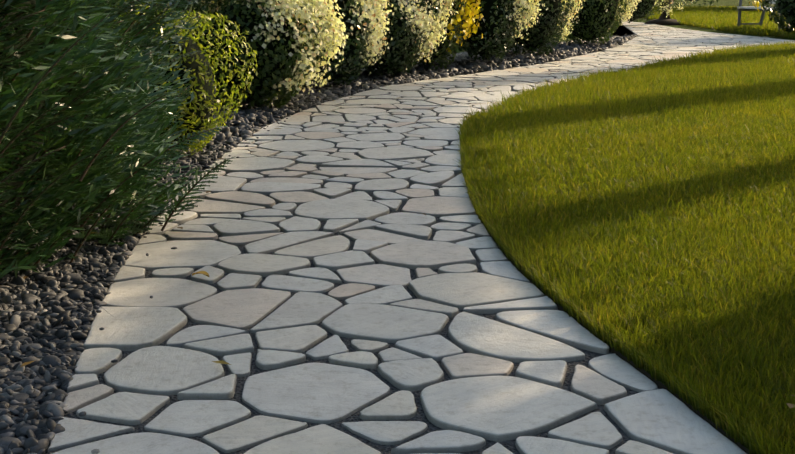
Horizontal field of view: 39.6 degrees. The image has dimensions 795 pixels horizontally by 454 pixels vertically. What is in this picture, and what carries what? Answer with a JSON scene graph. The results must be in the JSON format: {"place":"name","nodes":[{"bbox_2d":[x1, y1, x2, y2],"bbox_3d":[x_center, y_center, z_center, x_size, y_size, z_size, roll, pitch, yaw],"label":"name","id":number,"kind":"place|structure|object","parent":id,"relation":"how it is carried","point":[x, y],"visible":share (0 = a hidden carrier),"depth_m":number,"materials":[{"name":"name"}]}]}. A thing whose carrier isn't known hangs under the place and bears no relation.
{"place":"outdoors","nodes":[
{"label":"outdoors","id":0,"kind":"place"},
{"bbox_2d":[0,0,235,272],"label":"conifer","id":1,"kind":"object","parent":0,"point":[105,232],"depth_m":4.44,"materials":[{"name":"green plant"}]},
{"bbox_2d":[0,0,205,277],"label":"conifer sprays","id":2,"kind":"object","parent":1,"relation":"attached to","point":[97,180],"visible":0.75,"depth_m":4.26,"materials":[{"name":"green plant"}]},
{"bbox_2d":[142,0,218,43],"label":"shrub","id":3,"kind":"object","parent":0,"point":[187,8],"depth_m":10.04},
{"bbox_2d":[48,21,794,453],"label":"flagstone path","id":4,"kind":"structure","parent":0,"point":[478,399],"depth_m":3.71,"materials":[{"name":"grey stone"}]},
{"bbox_2d":[79,118,287,453],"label":"stray pebbles","id":5,"kind":"object","parent":4,"relation":"on","point":[93,451],"visible":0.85,"depth_m":3.72,"materials":[{"name":"stone"}]},
{"bbox_2d":[192,271,208,276],"bbox_3d":[-0.745,0.178,4.175,0.075,0.020,0.040,5,13,20],"label":"fallen leaf","id":6,"kind":"object","parent":4,"relation":"on","point":[203,273],"visible":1,"depth_m":4.18,"materials":[{"name":"plant"}]},
{"bbox_2d":[20,97,794,407],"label":"leaf litter","id":7,"kind":"object","parent":4,"relation":"on","point":[224,362],"visible":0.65,"depth_m":3.24,"materials":[{"name":"brown plant"}]},
{"bbox_2d":[450,0,794,52],"bbox_3d":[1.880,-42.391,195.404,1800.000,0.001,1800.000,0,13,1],"label":"ground","id":8,"kind":"structure","parent":0,"point":[729,3],"depth_m":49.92,"materials":[{"name":"green plant"}]},
{"bbox_2d":[7,41,565,453],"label":"gravel bed base","id":9,"kind":"object","parent":8,"relation":"on","point":[461,55],"depth_m":14.69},
{"bbox_2d":[0,233,139,453],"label":"gravel","id":10,"kind":"structure","parent":9,"relation":"on","point":[49,340],"depth_m":3.58,"materials":[{"name":"grey gravel"}]},
{"bbox_2d":[0,144,233,239],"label":"gravel","id":11,"kind":"structure","parent":9,"relation":"on","point":[205,158],"depth_m":6.49,"materials":[{"name":"stone"}]},
{"bbox_2d":[115,9,257,154],"bbox_3d":[-1.439,-0.911,6.990,1.101,0.935,0.757,-6,14,-24],"label":"golden shrub","id":12,"kind":"object","parent":11,"relation":"on","point":[212,125],"depth_m":6.87,"materials":[{"name":"green plant"}]},
{"bbox_2d":[196,74,434,148],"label":"gravel","id":13,"kind":"structure","parent":9,"relation":"on","point":[246,122],"depth_m":9.78,"materials":[{"name":"grey gravel"}]},
{"bbox_2d":[103,3,155,91],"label":"leaves","id":14,"kind":"object","parent":13,"relation":"on","point":[133,13],"depth_m":7.49,"materials":[{"name":"black"}]},
{"bbox_2d":[115,0,184,82],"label":"shrub","id":15,"kind":"object","parent":13,"relation":"on","point":[157,12],"depth_m":7.39,"materials":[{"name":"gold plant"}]},
{"bbox_2d":[173,0,353,109],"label":"blossom shrub leaves","id":16,"kind":"object","parent":13,"relation":"on","point":[283,98],"depth_m":9.33,"materials":[{"name":"green plant"}]},
{"bbox_2d":[239,0,393,86],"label":"blossom shrub leaves","id":17,"kind":"object","parent":13,"relation":"on","point":[357,67],"depth_m":11.15,"materials":[{"name":"green plant"}]},
{"bbox_2d":[350,34,636,78],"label":"gravel","id":18,"kind":"structure","parent":9,"relation":"on","point":[469,65],"depth_m":15.19,"materials":[{"name":"grey gravel"}]},
{"bbox_2d":[362,0,458,74],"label":"blossom shrub leaves","id":19,"kind":"object","parent":18,"relation":"on","point":[408,64],"depth_m":12.48,"materials":[{"name":"green plant"}]},
{"bbox_2d":[415,0,483,69],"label":"blossom shrub leaves","id":20,"kind":"object","parent":18,"relation":"on","point":[446,54],"depth_m":13.49,"materials":[{"name":"green plant"}]},
{"bbox_2d":[459,0,547,60],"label":"blossom shrub leaves","id":21,"kind":"object","parent":18,"relation":"on","point":[500,53],"depth_m":14.26,"materials":[{"name":"green plant"}]},
{"bbox_2d":[506,0,582,55],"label":"blossom shrub leaves","id":22,"kind":"object","parent":18,"relation":"on","point":[554,38],"depth_m":15.99,"materials":[{"name":"green plant"}]},
{"bbox_2d":[558,0,641,44],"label":"blossom shrub leaves","id":23,"kind":"object","parent":18,"relation":"on","point":[607,33],"depth_m":18.48,"materials":[{"name":"green plant"}]},
{"bbox_2d":[46,23,740,453],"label":"path joints","id":24,"kind":"object","parent":8,"relation":"on","point":[420,415],"visible":0.02,"depth_m":3.25,"materials":[{"name":"grey concrete"}]},
{"bbox_2d":[472,203,749,453],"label":"lawn soil edge","id":25,"kind":"object","parent":8,"relation":"on","point":[659,384],"visible":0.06,"depth_m":3.16,"materials":[{"name":"brown soil"}]},
{"bbox_2d":[467,94,794,453],"bbox_3d":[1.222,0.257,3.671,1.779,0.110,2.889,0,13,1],"label":"grass","id":26,"kind":"structure","parent":8,"relation":"on","point":[715,268],"depth_m":3.82,"materials":[{"name":"green plant"}]},
{"bbox_2d":[456,108,794,226],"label":"grass","id":27,"kind":"structure","parent":26,"relation":"on","point":[600,166],"depth_m":6.48,"materials":[{"name":"green plant"}]},
{"bbox_2d":[467,58,794,118],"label":"grass","id":28,"kind":"structure","parent":26,"relation":"on","point":[726,88],"depth_m":10.73,"materials":[{"name":"green plant"}]},
{"bbox_2d":[655,24,794,63],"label":"grass","id":29,"kind":"structure","parent":26,"relation":"on","point":[777,52],"depth_m":16.01,"materials":[{"name":"green plant"}]},
{"bbox_2d":[618,0,694,21],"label":"blossom shrub leaves","id":30,"kind":"object","parent":8,"relation":"on","point":[651,10],"depth_m":27.13,"materials":[{"name":"green plant"}]},
{"bbox_2d":[644,19,680,24],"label":"tree mulch","id":31,"kind":"object","parent":8,"relation":"on","point":[665,21],"visible":0.65,"depth_m":28.88,"materials":[{"name":"brown wood"}]},
{"bbox_2d":[658,0,673,18],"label":"tree","id":32,"kind":"object","parent":31,"relation":"on","point":[663,15],"visible":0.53,"depth_m":29.11,"materials":[{"name":"green plant"}]},
{"bbox_2d":[673,0,717,5],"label":"hedge bush leaves","id":33,"kind":"object","parent":8,"relation":"on","point":[711,2],"depth_m":45.82,"materials":[{"name":"green plant"}]},
{"bbox_2d":[737,0,788,30],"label":"bench frame","id":34,"kind":"object","parent":8,"relation":"on","point":[742,9],"visible":0.4,"depth_m":25.76,"materials":[{"name":"grey metal"}]},
{"bbox_2d":[737,0,775,8],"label":"bench slats","id":35,"kind":"object","parent":34,"relation":"attached to","point":[751,7],"visible":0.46,"depth_m":25.38,"materials":[{"name":"wood"}]},
{"bbox_2d":[749,0,794,32],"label":"shrub","id":36,"kind":"object","parent":8,"relation":"on","point":[781,20],"depth_m":22.46,"materials":[{"name":"green plant"}]}
]}

